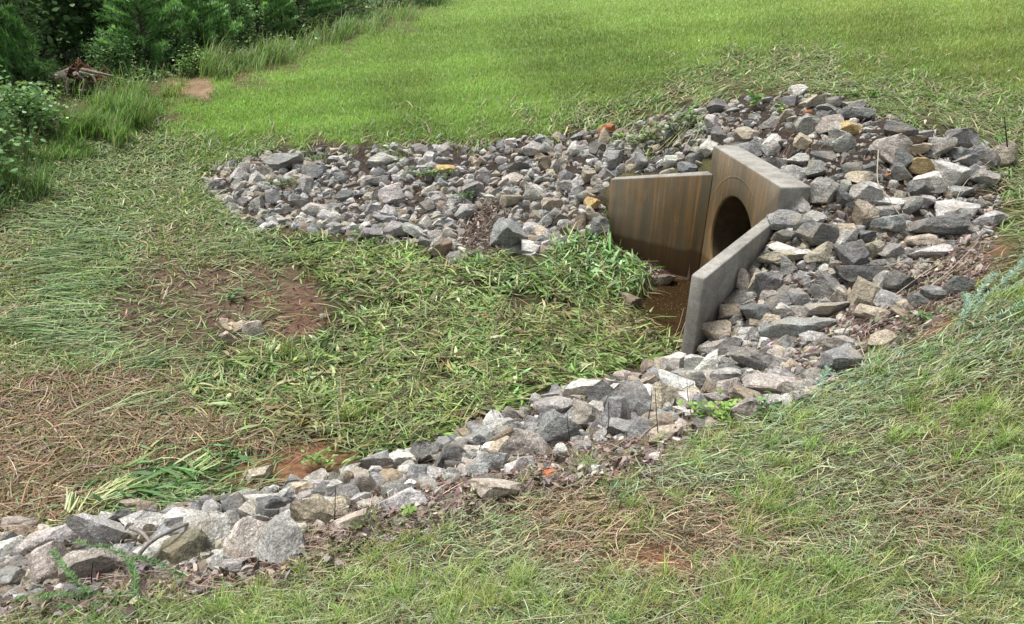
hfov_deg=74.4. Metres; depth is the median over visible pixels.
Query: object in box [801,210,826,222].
stone
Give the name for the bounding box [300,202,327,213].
stone
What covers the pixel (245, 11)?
shrub
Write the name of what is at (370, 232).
stone
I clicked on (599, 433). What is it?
stone
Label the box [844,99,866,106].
stone
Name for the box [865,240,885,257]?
stone
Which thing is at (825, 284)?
stone
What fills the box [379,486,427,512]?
stone
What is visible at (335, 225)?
stone
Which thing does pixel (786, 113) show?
stone
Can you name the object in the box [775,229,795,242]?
stone
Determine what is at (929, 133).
stone
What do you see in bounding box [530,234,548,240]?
stone
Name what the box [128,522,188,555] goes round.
fallen branch
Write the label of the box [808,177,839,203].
stone
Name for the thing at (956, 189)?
stone
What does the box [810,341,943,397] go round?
feathery weed
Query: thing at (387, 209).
stone
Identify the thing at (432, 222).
stone rubble
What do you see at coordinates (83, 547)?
stone
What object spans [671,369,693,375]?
stone
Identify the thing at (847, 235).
stone
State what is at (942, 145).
stone
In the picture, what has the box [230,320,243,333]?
stone
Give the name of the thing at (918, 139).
stone
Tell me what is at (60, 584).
stone
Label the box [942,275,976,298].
stone
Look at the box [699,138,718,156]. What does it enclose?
stone
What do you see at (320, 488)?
stone
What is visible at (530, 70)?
lawn grass
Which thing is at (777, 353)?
stone
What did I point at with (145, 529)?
stone
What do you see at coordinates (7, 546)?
stone
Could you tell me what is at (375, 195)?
stone
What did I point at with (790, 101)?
stone
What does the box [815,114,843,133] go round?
stone
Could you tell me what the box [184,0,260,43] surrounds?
pine sapling
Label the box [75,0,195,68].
pine sapling
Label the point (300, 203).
stone
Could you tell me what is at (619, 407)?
stone
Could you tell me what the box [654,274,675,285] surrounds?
stone
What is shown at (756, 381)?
stone
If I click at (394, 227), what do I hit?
stone
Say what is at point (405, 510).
seedling
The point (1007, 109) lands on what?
mown grass
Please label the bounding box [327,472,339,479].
stone
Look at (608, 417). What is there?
dead stalk
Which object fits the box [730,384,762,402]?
stone
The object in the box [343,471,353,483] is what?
stone
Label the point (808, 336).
stone
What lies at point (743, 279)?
stone
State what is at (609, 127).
stone
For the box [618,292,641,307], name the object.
stone
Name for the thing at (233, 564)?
stone
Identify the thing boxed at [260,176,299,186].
seedling
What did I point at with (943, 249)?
stone
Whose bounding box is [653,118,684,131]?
seedling
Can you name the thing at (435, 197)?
stone
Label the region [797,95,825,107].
stone
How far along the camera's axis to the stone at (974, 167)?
5.50 m
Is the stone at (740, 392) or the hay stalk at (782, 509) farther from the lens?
the stone at (740, 392)
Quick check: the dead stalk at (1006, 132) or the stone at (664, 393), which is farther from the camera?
the dead stalk at (1006, 132)
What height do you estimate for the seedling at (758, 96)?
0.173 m
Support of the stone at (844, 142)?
on the ground at (196, 86)
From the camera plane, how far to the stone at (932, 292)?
4.36 m
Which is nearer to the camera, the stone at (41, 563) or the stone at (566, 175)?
the stone at (41, 563)
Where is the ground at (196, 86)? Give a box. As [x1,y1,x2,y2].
[0,0,1023,623]
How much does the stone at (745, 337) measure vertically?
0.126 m
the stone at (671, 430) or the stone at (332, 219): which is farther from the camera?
the stone at (332, 219)
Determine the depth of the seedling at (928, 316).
4.14 m
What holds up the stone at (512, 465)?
on the ground at (196, 86)
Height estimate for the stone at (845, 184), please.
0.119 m
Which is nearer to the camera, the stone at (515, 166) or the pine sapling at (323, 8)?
the stone at (515, 166)
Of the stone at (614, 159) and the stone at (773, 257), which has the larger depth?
the stone at (614, 159)
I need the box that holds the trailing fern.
[10,538,185,614]
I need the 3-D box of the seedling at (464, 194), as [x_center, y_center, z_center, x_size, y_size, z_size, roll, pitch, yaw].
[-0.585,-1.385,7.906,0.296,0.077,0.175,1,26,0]
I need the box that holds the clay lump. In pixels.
[540,469,557,478]
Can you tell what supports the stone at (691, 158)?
on the ground at (196, 86)
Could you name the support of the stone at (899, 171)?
on the ground at (196, 86)
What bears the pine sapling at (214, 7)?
on the ground at (196, 86)
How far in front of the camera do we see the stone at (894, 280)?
4.66 m
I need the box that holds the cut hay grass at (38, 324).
[0,133,343,533]
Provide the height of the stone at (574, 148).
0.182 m
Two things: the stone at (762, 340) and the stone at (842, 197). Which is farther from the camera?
the stone at (842, 197)
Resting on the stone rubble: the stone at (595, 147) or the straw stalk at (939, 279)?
the straw stalk at (939, 279)
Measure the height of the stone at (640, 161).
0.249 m
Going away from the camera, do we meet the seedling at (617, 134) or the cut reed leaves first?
the cut reed leaves
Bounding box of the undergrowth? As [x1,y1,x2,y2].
[0,0,444,208]
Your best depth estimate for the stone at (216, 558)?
2.78 m
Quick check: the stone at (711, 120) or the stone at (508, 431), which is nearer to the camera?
the stone at (508, 431)
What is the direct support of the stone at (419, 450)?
on the ground at (196, 86)
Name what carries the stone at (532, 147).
on the ground at (196, 86)
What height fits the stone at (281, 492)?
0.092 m
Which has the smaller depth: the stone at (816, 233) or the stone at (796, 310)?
the stone at (796, 310)
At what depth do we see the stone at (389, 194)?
7.96 m
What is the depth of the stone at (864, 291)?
4.67 m
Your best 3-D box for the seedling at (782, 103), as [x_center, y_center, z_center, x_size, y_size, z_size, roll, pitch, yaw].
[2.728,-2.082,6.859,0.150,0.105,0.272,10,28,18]
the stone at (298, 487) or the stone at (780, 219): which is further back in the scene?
the stone at (780, 219)
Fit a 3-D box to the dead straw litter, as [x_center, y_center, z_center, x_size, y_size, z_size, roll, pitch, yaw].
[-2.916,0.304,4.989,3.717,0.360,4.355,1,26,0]
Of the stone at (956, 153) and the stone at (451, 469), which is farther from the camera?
the stone at (956, 153)
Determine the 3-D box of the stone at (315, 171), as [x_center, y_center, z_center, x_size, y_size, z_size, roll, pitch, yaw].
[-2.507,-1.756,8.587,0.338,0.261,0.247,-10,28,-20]
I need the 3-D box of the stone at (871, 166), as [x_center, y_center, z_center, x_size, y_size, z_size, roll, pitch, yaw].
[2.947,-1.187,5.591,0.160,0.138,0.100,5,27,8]
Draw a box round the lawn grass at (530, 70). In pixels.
[109,0,1023,163]
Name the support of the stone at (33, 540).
on the ground at (196, 86)
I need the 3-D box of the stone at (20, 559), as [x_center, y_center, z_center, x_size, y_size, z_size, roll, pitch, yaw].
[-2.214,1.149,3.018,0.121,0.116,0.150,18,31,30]
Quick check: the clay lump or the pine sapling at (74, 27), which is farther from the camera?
the pine sapling at (74, 27)
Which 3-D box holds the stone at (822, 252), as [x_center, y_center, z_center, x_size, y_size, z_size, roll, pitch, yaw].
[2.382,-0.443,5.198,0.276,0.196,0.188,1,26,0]
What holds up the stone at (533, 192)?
on the ground at (196, 86)
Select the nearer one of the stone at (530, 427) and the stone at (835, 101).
the stone at (530, 427)
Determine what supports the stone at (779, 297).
on the ground at (196, 86)
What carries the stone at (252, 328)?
on the ground at (196, 86)
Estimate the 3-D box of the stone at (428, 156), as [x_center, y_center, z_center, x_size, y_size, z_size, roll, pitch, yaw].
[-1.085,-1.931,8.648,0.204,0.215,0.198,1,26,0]
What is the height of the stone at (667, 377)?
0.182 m
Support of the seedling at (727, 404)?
on the ground at (196, 86)
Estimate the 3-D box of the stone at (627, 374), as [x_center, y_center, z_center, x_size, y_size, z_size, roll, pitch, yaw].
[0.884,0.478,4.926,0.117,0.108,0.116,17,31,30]
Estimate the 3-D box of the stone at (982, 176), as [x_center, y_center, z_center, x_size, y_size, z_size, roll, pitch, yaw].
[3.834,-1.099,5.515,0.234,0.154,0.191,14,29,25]
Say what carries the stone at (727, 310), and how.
on the ground at (196, 86)
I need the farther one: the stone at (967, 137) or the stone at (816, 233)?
the stone at (967, 137)
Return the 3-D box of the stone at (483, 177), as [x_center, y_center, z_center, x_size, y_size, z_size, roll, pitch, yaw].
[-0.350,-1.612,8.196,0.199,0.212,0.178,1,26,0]
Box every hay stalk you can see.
[165,282,319,323]
[725,482,839,537]
[795,556,929,602]
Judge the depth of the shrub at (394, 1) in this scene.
24.06 m
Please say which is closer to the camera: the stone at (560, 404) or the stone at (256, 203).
the stone at (560, 404)
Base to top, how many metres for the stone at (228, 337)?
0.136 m
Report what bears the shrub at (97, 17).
on the ground at (196, 86)
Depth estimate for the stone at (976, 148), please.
5.67 m
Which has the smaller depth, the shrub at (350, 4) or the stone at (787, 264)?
the stone at (787, 264)
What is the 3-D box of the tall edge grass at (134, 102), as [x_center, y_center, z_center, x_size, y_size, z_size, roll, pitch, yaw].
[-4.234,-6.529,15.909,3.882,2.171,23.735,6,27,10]
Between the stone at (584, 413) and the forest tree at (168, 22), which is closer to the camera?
the stone at (584, 413)
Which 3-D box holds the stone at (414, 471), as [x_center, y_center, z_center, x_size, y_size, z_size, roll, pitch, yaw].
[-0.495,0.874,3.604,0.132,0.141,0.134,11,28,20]
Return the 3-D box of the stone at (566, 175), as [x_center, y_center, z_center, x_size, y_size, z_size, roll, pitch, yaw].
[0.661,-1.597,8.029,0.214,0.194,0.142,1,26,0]
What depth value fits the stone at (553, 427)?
3.78 m
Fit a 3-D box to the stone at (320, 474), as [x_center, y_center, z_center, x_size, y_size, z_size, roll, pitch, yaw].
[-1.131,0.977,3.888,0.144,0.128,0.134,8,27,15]
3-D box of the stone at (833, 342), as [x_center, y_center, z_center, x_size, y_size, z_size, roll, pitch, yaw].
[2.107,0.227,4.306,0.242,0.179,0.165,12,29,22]
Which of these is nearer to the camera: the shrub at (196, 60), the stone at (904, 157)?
the stone at (904, 157)
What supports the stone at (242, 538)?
on the ground at (196, 86)
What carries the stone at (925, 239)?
on the ground at (196, 86)
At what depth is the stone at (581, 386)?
4.59 m
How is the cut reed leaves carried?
on the ground at (196, 86)
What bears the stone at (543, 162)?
on the ground at (196, 86)
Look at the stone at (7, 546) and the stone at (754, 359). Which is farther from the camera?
the stone at (754, 359)
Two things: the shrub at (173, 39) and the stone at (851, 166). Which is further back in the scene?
the shrub at (173, 39)
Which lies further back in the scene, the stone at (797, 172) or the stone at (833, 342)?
the stone at (797, 172)
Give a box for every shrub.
[0,0,69,80]
[0,65,32,156]
[0,75,77,140]
[0,128,45,184]
[26,0,121,60]
[71,1,134,51]
[73,25,154,77]
[141,20,203,69]
[171,44,216,79]
[187,19,237,58]
[214,0,269,45]
[245,0,310,35]
[301,0,381,20]
[374,0,430,6]
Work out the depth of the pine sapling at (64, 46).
14.29 m
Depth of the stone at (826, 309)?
4.77 m
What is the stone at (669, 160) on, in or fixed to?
on the ground at (196, 86)
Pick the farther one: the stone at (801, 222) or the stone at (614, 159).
the stone at (614, 159)
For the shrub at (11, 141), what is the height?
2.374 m
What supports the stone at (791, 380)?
on the ground at (196, 86)
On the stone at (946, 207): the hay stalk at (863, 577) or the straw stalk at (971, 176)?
the straw stalk at (971, 176)
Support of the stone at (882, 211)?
on the ground at (196, 86)
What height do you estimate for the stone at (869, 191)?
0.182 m
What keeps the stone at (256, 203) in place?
on the ground at (196, 86)
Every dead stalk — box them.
[334,487,335,519]
[607,401,608,434]
[655,391,657,432]
[1004,116,1007,146]
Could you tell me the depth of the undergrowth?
11.76 m
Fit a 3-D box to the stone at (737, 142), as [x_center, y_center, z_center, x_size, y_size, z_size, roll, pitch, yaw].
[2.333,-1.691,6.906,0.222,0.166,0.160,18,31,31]
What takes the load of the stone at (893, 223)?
on the ground at (196, 86)
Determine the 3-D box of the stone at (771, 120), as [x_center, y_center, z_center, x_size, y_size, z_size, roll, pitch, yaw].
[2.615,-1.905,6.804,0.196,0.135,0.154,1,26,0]
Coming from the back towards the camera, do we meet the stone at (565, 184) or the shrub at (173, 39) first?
the shrub at (173, 39)
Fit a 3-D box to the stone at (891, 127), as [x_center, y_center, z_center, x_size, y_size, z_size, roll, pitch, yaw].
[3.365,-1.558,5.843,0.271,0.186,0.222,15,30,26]
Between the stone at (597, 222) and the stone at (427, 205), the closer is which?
the stone at (597, 222)
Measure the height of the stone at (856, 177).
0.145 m
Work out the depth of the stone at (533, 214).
7.66 m
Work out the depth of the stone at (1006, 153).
5.59 m
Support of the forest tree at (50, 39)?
on the ground at (196, 86)
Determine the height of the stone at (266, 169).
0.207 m
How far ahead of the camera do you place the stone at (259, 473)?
3.92 m
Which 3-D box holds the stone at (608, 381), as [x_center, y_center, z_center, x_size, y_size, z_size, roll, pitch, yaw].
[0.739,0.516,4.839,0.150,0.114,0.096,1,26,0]
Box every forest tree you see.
[0,0,90,76]
[0,0,103,59]
[62,0,187,53]
[95,0,230,37]
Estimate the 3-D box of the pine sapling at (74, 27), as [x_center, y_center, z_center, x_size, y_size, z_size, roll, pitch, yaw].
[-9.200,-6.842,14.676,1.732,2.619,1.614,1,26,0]
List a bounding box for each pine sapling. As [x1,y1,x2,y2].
[0,2,58,91]
[21,0,82,59]
[58,0,138,54]
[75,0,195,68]
[142,0,207,34]
[153,0,243,58]
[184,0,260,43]
[212,0,300,40]
[258,0,344,29]
[306,0,356,11]
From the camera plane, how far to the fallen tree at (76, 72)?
11.30 m
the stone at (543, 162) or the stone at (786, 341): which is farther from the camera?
the stone at (543, 162)
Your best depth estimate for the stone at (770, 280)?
5.13 m
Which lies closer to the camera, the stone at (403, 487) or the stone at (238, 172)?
the stone at (403, 487)
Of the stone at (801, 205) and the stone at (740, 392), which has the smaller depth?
the stone at (740, 392)
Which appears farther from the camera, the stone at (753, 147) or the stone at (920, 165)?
the stone at (753, 147)
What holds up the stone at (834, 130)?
on the ground at (196, 86)
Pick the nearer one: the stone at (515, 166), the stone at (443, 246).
the stone at (443, 246)
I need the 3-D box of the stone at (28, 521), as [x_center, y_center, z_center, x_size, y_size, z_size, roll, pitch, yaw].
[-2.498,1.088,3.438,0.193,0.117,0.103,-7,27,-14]
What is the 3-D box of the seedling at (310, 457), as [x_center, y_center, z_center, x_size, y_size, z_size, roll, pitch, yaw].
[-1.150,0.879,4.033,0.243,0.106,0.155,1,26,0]
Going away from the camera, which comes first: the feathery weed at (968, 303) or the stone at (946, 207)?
the feathery weed at (968, 303)
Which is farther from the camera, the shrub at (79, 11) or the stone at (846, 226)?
the shrub at (79, 11)
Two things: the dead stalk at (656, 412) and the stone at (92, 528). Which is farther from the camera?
the dead stalk at (656, 412)
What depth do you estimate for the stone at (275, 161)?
8.70 m
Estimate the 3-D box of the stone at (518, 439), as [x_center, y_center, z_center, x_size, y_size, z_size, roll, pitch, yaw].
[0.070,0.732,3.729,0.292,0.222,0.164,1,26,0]
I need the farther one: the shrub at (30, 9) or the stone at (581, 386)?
the shrub at (30, 9)
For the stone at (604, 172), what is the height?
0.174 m
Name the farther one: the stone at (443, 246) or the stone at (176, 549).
the stone at (443, 246)
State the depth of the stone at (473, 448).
3.87 m
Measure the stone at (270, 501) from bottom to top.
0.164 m
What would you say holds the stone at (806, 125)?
on the ground at (196, 86)
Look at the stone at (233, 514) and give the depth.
3.36 m
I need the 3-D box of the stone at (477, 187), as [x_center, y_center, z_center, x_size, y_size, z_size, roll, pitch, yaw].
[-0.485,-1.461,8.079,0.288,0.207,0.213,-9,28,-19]
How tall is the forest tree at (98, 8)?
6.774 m
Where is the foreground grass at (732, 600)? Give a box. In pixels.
[0,246,1023,623]
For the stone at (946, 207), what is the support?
on the ground at (196, 86)
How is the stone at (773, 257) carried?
on the ground at (196, 86)
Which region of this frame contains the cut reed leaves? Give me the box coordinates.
[64,210,682,513]
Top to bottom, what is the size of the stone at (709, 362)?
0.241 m
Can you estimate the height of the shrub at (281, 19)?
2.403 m
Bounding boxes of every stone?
[0,516,40,531]
[0,517,37,531]
[0,535,25,556]
[0,554,27,568]
[0,566,26,587]
[13,524,78,553]
[27,541,68,583]
[42,576,57,585]
[53,581,75,589]
[57,548,134,582]
[66,513,127,545]
[68,542,104,551]
[108,508,132,522]
[118,498,139,508]
[118,510,165,532]
[124,522,133,539]
[132,535,170,562]
[137,523,156,542]
[155,529,207,565]
[162,507,201,517]
[167,502,192,507]
[167,521,183,535]
[183,511,230,549]
[204,552,231,569]
[217,331,237,343]
[221,492,245,512]
[221,557,246,572]
[223,517,267,562]
[224,509,239,525]
[229,166,248,179]
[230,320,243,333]
[238,498,256,516]
[241,320,264,338]
[242,465,273,481]
[243,493,277,500]
[248,170,265,183]
[249,195,263,211]
[253,514,305,566]
[255,495,292,508]
[259,164,274,175]
[263,153,303,169]
[264,188,280,203]
[276,488,296,498]
[288,199,309,207]
[289,499,335,524]
[290,481,316,494]
[299,174,314,193]
[300,164,326,177]
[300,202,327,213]
[301,468,326,480]
[311,480,326,495]
[317,209,332,219]
[322,216,340,224]
[325,479,342,496]
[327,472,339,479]
[328,222,343,231]
[328,507,374,532]
[334,190,351,201]
[336,482,359,497]
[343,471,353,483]
[356,470,381,495]
[356,497,384,508]
[359,449,392,469]
[361,227,382,237]
[365,175,390,185]
[365,204,381,215]
[366,152,396,164]
[371,472,384,487]
[372,190,378,200]
[373,214,395,222]
[378,182,405,204]
[379,468,405,482]
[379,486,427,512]
[380,204,393,215]
[383,220,407,236]
[389,449,417,468]
[389,483,416,496]
[401,222,427,238]
[404,479,415,483]
[405,464,432,478]
[410,143,427,154]
[410,442,441,462]
[418,199,434,212]
[422,151,434,161]
[427,466,445,478]
[429,193,443,202]
[429,238,452,257]
[434,443,465,468]
[435,165,455,172]
[436,142,451,155]
[443,221,455,228]
[446,467,458,473]
[451,438,468,448]
[454,207,473,218]
[462,181,483,196]
[464,445,481,451]
[467,426,489,436]
[468,478,521,502]
[474,474,497,478]
[475,171,490,185]
[481,441,493,452]
[485,426,513,442]
[486,422,502,431]
[489,218,527,246]
[498,428,547,455]
[499,195,521,207]
[502,172,522,185]
[504,457,527,472]
[506,161,528,172]
[520,239,540,252]
[522,140,540,155]
[524,182,545,201]
[525,426,537,430]
[529,210,541,220]
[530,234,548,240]
[533,396,572,413]
[536,409,581,444]
[538,142,554,153]
[538,156,550,170]
[541,197,562,210]
[552,442,568,456]
[554,213,571,223]
[557,180,571,190]
[559,170,575,179]
[562,378,599,398]
[567,141,582,155]
[571,175,583,187]
[572,212,587,229]
[572,398,602,428]
[581,170,595,182]
[583,196,600,208]
[585,205,597,219]
[586,380,613,402]
[589,141,605,155]
[590,215,609,236]
[593,424,608,440]
[597,123,614,133]
[598,128,610,143]
[598,167,614,179]
[602,396,630,422]
[604,378,621,384]
[605,417,633,435]
[606,150,623,170]
[612,370,629,380]
[612,380,648,400]
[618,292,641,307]
[624,372,642,379]
[634,153,648,169]
[640,375,657,384]
[644,413,675,424]
[648,424,682,439]
[651,381,678,410]
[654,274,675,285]
[658,352,685,373]
[658,369,695,389]
[663,155,677,168]
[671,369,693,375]
[673,391,706,408]
[677,161,697,172]
[684,152,703,163]
[684,354,704,369]
[691,349,718,372]
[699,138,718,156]
[700,320,732,339]
[700,337,741,355]
[703,392,728,401]
[705,114,719,128]
[706,98,728,113]
[709,367,741,381]
[710,126,726,143]
[715,377,742,396]
[718,304,741,319]
[723,288,752,304]
[728,140,750,144]
[729,345,778,370]
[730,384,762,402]
[732,334,749,343]
[733,126,759,140]
[735,140,763,156]
[735,268,750,288]
[736,327,757,335]
[739,303,772,320]
[741,372,793,392]
[748,269,769,291]
[749,314,780,325]
[749,372,803,385]
[753,271,783,297]
[756,250,799,265]
[757,337,769,349]
[758,317,837,338]
[759,116,779,128]
[759,290,776,299]
[761,133,780,155]
[762,157,786,168]
[764,287,792,311]
[766,209,801,230]
[766,241,807,253]
[766,349,782,357]
[772,302,790,314]
[772,334,797,347]
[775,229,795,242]
[778,95,797,107]
[779,109,797,122]
[780,165,807,180]
[780,255,796,275]
[786,153,808,165]
[788,84,807,95]
[788,196,810,213]
[788,289,812,305]
[788,304,803,316]
[793,116,819,135]
[793,132,812,149]
[793,217,814,230]
[795,222,839,245]
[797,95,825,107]
[799,330,824,345]
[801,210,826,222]
[803,241,833,262]
[804,301,849,316]
[805,158,827,177]
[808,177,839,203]
[808,271,846,301]
[810,151,835,162]
[815,110,835,118]
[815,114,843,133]
[816,103,836,113]
[820,342,864,372]
[822,335,855,350]
[826,96,841,107]
[827,120,846,137]
[829,285,848,301]
[832,133,856,152]
[832,239,868,264]
[833,187,854,206]
[833,264,887,283]
[835,229,859,244]
[837,106,875,120]
[837,223,855,231]
[839,120,861,134]
[840,161,862,175]
[840,179,851,192]
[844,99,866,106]
[844,171,874,183]
[847,276,882,308]
[849,181,883,202]
[852,199,878,224]
[853,303,891,321]
[858,230,876,243]
[862,160,876,172]
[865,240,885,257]
[866,329,899,346]
[869,133,912,163]
[869,214,905,232]
[871,197,905,205]
[872,270,889,289]
[873,289,904,309]
[874,205,900,216]
[877,243,904,258]
[883,270,917,290]
[884,119,918,136]
[889,148,913,170]
[890,162,912,180]
[891,307,911,319]
[895,299,908,307]
[899,196,923,213]
[904,233,938,246]
[905,213,971,235]
[906,157,934,174]
[906,180,936,195]
[906,292,929,307]
[907,243,953,259]
[908,143,932,153]
[909,135,928,144]
[912,170,947,192]
[918,130,934,139]
[918,194,935,204]
[920,285,946,301]
[928,137,957,153]
[931,159,971,186]
[934,199,980,217]
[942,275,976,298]
[943,128,979,147]
[948,147,969,159]
[950,185,974,197]
[953,153,978,166]
[967,163,980,181]
[968,169,1000,186]
[969,144,989,153]
[971,210,1008,226]
[976,150,1000,167]
[990,140,1018,167]
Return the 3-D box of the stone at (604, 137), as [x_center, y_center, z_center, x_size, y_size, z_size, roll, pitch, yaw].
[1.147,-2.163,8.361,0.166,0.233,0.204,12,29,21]
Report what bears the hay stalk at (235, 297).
on the ground at (196, 86)
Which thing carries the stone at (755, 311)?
on the ground at (196, 86)
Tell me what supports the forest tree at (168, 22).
on the ground at (196, 86)
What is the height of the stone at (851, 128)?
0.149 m
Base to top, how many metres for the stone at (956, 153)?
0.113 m
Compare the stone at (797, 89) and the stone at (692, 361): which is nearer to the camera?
the stone at (692, 361)
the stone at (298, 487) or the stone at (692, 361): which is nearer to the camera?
the stone at (298, 487)
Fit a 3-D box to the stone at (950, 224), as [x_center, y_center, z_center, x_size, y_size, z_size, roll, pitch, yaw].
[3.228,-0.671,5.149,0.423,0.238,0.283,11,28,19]
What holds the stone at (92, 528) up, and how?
on the ground at (196, 86)
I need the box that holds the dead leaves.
[0,90,1015,623]
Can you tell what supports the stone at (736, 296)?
on the ground at (196, 86)
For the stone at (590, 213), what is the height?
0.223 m
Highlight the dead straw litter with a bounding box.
[0,252,350,535]
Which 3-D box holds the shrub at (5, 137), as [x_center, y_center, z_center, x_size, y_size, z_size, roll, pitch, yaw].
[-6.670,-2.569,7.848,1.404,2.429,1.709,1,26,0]
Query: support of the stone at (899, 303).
on the ground at (196, 86)
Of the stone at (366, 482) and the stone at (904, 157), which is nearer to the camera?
the stone at (366, 482)
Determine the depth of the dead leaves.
3.24 m
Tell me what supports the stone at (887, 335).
on the ground at (196, 86)
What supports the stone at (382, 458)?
on the ground at (196, 86)
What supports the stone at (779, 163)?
on the ground at (196, 86)
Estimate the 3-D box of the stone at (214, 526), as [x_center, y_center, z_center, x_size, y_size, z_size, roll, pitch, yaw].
[-1.382,0.997,3.066,0.200,0.204,0.206,1,26,0]
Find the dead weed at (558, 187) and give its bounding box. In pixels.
[556,125,571,192]
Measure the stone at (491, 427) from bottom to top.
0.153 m
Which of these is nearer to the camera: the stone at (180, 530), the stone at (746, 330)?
the stone at (180, 530)
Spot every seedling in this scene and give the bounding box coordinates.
[227,287,246,298]
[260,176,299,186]
[301,446,337,467]
[400,502,416,519]
[401,166,457,177]
[450,191,474,197]
[609,132,645,143]
[619,126,661,140]
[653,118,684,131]
[669,105,701,122]
[678,388,761,418]
[746,89,769,105]
[752,391,780,415]
[773,102,787,112]
[831,86,918,97]
[899,309,932,321]
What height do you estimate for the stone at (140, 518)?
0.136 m
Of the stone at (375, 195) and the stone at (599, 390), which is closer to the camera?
the stone at (599, 390)
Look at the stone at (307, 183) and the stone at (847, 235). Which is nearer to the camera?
the stone at (847, 235)
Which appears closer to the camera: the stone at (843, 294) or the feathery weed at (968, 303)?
the feathery weed at (968, 303)
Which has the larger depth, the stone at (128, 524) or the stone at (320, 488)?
the stone at (320, 488)
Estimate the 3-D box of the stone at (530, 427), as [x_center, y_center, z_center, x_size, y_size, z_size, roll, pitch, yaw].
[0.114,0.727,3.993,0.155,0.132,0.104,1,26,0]
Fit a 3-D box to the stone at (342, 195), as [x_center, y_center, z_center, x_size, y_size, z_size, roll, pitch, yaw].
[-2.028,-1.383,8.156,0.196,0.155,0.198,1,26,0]
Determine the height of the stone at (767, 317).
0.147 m
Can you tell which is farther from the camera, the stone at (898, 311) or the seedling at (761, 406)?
the stone at (898, 311)
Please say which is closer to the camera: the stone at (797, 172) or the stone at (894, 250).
the stone at (894, 250)
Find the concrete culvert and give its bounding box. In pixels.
[608,145,810,354]
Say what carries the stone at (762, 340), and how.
on the ground at (196, 86)
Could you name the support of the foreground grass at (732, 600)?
on the ground at (196, 86)
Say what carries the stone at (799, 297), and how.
on the ground at (196, 86)
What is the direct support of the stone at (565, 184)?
on the ground at (196, 86)
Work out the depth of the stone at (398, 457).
4.00 m
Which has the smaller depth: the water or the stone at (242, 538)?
the stone at (242, 538)
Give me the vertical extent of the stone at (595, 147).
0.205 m
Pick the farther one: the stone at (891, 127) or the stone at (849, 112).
the stone at (849, 112)
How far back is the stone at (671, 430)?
3.60 m
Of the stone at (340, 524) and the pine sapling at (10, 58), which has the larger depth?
the pine sapling at (10, 58)
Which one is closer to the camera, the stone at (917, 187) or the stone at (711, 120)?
the stone at (917, 187)
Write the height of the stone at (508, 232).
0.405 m
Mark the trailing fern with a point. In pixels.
(131, 567)
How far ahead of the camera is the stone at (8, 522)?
3.38 m
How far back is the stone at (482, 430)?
4.25 m
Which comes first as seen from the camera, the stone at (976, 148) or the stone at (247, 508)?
the stone at (247, 508)
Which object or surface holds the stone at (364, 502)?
on the ground at (196, 86)
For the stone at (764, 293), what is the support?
on the ground at (196, 86)
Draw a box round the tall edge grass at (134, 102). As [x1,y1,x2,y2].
[0,0,451,214]
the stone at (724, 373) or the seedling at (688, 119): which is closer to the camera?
the stone at (724, 373)
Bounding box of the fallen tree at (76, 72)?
[14,57,119,94]
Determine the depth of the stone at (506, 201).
7.79 m
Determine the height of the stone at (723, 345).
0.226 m
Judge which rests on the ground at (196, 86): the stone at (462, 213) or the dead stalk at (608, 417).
the stone at (462, 213)
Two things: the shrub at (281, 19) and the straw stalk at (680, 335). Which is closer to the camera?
the straw stalk at (680, 335)
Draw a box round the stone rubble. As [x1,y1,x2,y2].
[0,90,1009,613]
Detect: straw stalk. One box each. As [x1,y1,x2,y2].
[665,309,713,352]
[877,149,910,230]
[884,242,977,305]
[955,125,990,202]
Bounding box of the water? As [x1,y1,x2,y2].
[635,279,690,336]
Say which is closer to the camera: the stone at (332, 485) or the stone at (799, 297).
the stone at (332, 485)
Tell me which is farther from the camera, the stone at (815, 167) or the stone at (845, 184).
the stone at (815, 167)
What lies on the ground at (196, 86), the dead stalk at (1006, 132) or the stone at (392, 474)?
the stone at (392, 474)
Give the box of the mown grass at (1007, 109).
[86,29,1023,270]
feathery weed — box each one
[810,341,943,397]
[949,258,1023,333]
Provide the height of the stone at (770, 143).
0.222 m
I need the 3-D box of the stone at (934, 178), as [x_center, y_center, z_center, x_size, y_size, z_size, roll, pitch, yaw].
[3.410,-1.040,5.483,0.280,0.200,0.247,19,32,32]
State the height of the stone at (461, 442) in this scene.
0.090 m
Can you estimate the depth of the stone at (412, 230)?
7.42 m
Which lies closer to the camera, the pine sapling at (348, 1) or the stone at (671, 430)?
the stone at (671, 430)
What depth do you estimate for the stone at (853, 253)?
5.04 m
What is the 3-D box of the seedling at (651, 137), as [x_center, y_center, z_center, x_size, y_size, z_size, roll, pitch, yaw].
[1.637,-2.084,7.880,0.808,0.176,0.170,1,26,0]
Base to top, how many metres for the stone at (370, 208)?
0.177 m
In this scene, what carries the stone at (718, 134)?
on the ground at (196, 86)
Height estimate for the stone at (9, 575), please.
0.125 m
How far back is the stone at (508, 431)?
3.96 m
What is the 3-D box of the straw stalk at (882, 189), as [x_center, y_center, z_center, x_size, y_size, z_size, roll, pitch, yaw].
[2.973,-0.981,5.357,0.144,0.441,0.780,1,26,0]
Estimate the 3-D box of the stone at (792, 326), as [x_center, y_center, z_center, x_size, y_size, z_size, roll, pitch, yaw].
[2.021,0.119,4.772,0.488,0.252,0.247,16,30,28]
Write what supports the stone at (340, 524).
on the ground at (196, 86)
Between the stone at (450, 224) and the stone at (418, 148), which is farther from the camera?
the stone at (418, 148)
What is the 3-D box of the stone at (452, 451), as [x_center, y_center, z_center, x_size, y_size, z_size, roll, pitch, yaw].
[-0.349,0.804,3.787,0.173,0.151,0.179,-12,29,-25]
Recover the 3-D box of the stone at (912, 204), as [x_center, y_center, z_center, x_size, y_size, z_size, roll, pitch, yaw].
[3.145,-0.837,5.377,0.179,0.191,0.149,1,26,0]

